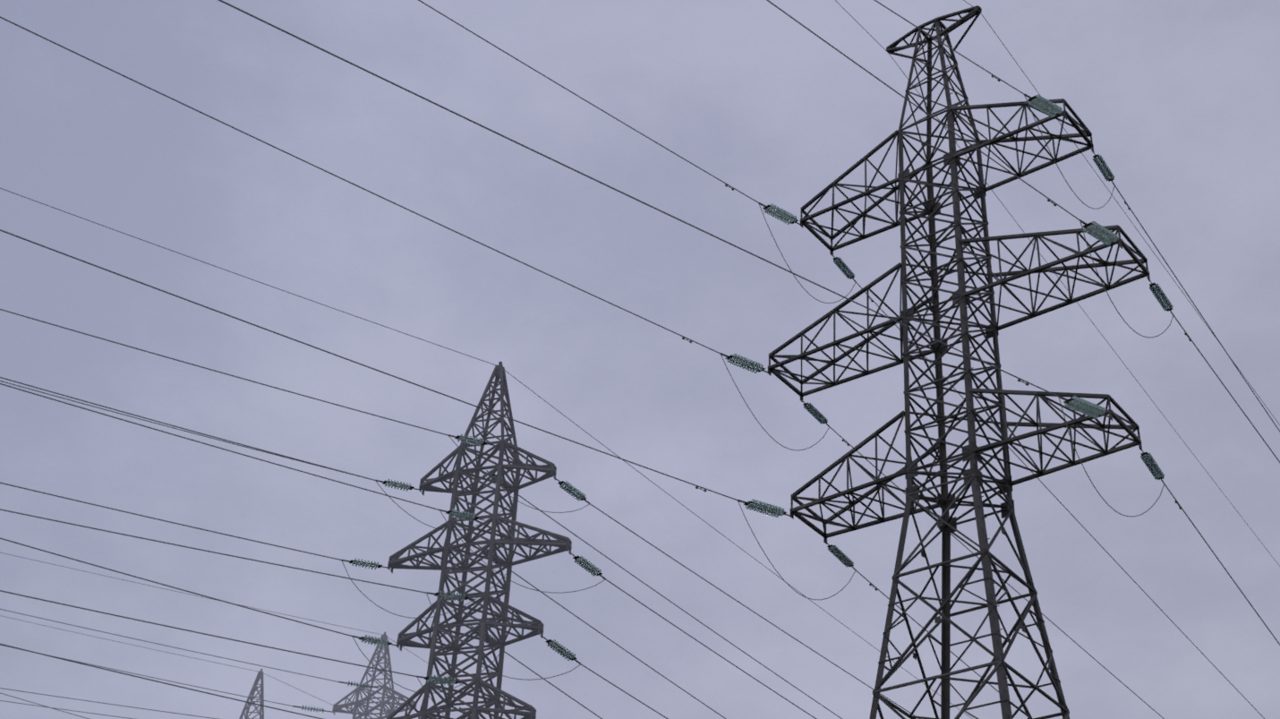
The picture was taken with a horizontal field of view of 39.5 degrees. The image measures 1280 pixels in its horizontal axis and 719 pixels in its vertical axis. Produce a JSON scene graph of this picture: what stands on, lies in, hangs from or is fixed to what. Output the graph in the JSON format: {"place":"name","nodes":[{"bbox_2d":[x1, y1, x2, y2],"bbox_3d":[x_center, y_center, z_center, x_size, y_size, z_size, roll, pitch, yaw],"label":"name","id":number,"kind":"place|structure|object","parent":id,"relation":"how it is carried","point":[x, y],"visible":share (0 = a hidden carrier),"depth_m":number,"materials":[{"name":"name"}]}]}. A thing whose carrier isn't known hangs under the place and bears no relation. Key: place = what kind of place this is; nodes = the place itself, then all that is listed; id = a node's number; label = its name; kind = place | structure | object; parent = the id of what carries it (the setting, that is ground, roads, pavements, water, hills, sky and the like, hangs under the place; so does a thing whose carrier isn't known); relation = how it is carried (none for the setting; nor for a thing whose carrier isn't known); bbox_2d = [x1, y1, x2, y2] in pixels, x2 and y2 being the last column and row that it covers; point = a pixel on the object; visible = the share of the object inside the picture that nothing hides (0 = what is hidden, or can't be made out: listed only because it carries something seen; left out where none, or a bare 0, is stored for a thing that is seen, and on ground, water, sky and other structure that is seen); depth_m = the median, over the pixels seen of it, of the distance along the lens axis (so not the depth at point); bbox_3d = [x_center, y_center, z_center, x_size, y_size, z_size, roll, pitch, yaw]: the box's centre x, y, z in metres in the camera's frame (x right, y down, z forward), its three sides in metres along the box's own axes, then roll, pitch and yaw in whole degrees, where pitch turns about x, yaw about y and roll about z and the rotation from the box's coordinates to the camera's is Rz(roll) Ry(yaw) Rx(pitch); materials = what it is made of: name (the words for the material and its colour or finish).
{"place":"outdoors","nodes":[
{"label":"outdoors","id":0,"kind":"place"},
{"bbox_2d":[0,0,1279,718],"label":"sky","id":1,"kind":"structure","parent":0,"point":[1180,99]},
{"label":"ground","id":2,"kind":"structure","parent":0,"visible":0},
{"bbox_2d":[238,668,264,718],"bbox_3d":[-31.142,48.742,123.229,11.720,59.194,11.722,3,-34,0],"label":"pylon","id":3,"kind":"object","parent":2,"relation":"on","point":[260,675],"visible":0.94,"depth_m":138.31,"materials":[{"name":"metal"}]},
{"bbox_2d":[0,552,513,718],"bbox_3d":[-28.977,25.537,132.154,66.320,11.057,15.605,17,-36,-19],"label":"power lines","id":4,"kind":"object","parent":3,"relation":"attached to","point":[153,649],"visible":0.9,"depth_m":126.97,"materials":[{"name":"grey"}]},
{"bbox_2d":[332,631,417,718],"bbox_3d":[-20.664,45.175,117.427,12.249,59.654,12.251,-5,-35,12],"label":"pylon","id":5,"kind":"object","parent":2,"relation":"on","point":[357,703],"visible":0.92,"depth_m":131.14,"materials":[{"name":"metal"}]},
{"bbox_2d":[292,681,438,718],"bbox_3d":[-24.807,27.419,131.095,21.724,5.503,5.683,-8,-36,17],"label":"insulator fittings","id":6,"kind":"object","parent":5,"relation":"attached to","point":[340,682],"visible":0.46,"depth_m":130.06,"materials":[{"name":"grey metal"}]},
{"bbox_2d":[301,681,443,718],"bbox_3d":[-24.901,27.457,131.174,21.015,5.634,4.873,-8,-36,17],"label":"insulators","id":7,"kind":"object","parent":6,"relation":"attached to","point":[360,684],"visible":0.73,"depth_m":130.09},
{"bbox_2d":[386,361,571,718],"bbox_3d":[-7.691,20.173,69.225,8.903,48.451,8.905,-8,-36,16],"label":"pylon","id":8,"kind":"object","parent":2,"relation":"on","point":[535,625],"visible":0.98,"depth_m":76.42,"materials":[{"name":"grey metal"}]},
{"bbox_2d":[341,434,605,715],"bbox_3d":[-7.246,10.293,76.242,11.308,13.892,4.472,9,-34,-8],"label":"insulator fittings","id":9,"kind":"object","parent":8,"relation":"attached to","point":[467,597],"visible":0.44,"depth_m":76.42,"materials":[{"name":"black metal"}]},
{"bbox_2d":[351,434,601,685],"bbox_3d":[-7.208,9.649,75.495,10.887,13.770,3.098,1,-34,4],"label":"insulators","id":10,"kind":"object","parent":9,"relation":"attached to","point":[464,516],"visible":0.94,"depth_m":76.33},
{"bbox_2d":[467,475,511,718],"bbox_3d":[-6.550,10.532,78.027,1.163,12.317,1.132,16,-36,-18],"label":"insulators","id":11,"kind":"object","parent":9,"relation":"attached to","point":[501,486],"visible":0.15,"depth_m":79.13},
{"bbox_2d":[0,187,972,718],"bbox_3d":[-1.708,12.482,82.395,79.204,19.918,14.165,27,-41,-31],"label":"power lines","id":12,"kind":"object","parent":8,"relation":"attached to","point":[338,558],"visible":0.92,"depth_m":74.45,"materials":[{"name":"grey"}]},
{"bbox_2d":[768,5,1150,718],"bbox_3d":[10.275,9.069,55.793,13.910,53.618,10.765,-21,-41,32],"label":"pylon","id":13,"kind":"object","parent":2,"relation":"on","point":[945,501],"visible":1,"depth_m":61.27,"materials":[{"name":"metal"}]},
{"bbox_2d":[0,0,1279,718],"bbox_3d":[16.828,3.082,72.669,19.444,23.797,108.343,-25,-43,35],"label":"power lines","id":14,"kind":"object","parent":13,"relation":"attached to","point":[760,258],"visible":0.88,"depth_m":57.16,"materials":[{"name":"grey"}]},
{"bbox_2d":[682,75,1191,590],"bbox_3d":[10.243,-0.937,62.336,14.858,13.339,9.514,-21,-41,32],"label":"insulator fittings","id":15,"kind":"object","parent":13,"relation":"attached to","point":[1067,401],"visible":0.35,"depth_m":61.30,"materials":[{"name":"black metal"}]},
{"bbox_2d":[726,94,1117,517],"bbox_3d":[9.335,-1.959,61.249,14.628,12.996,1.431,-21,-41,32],"label":"insulators","id":16,"kind":"object","parent":15,"relation":"attached to","point":[1103,233],"visible":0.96,"depth_m":60.97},
{"bbox_2d":[803,154,1173,566],"bbox_3d":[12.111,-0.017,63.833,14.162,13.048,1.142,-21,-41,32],"label":"insulators","id":17,"kind":"object","parent":15,"relation":"attached to","point":[1147,457],"visible":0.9,"depth_m":63.41,"materials":[{"name":"grey ceramic"}]}
]}

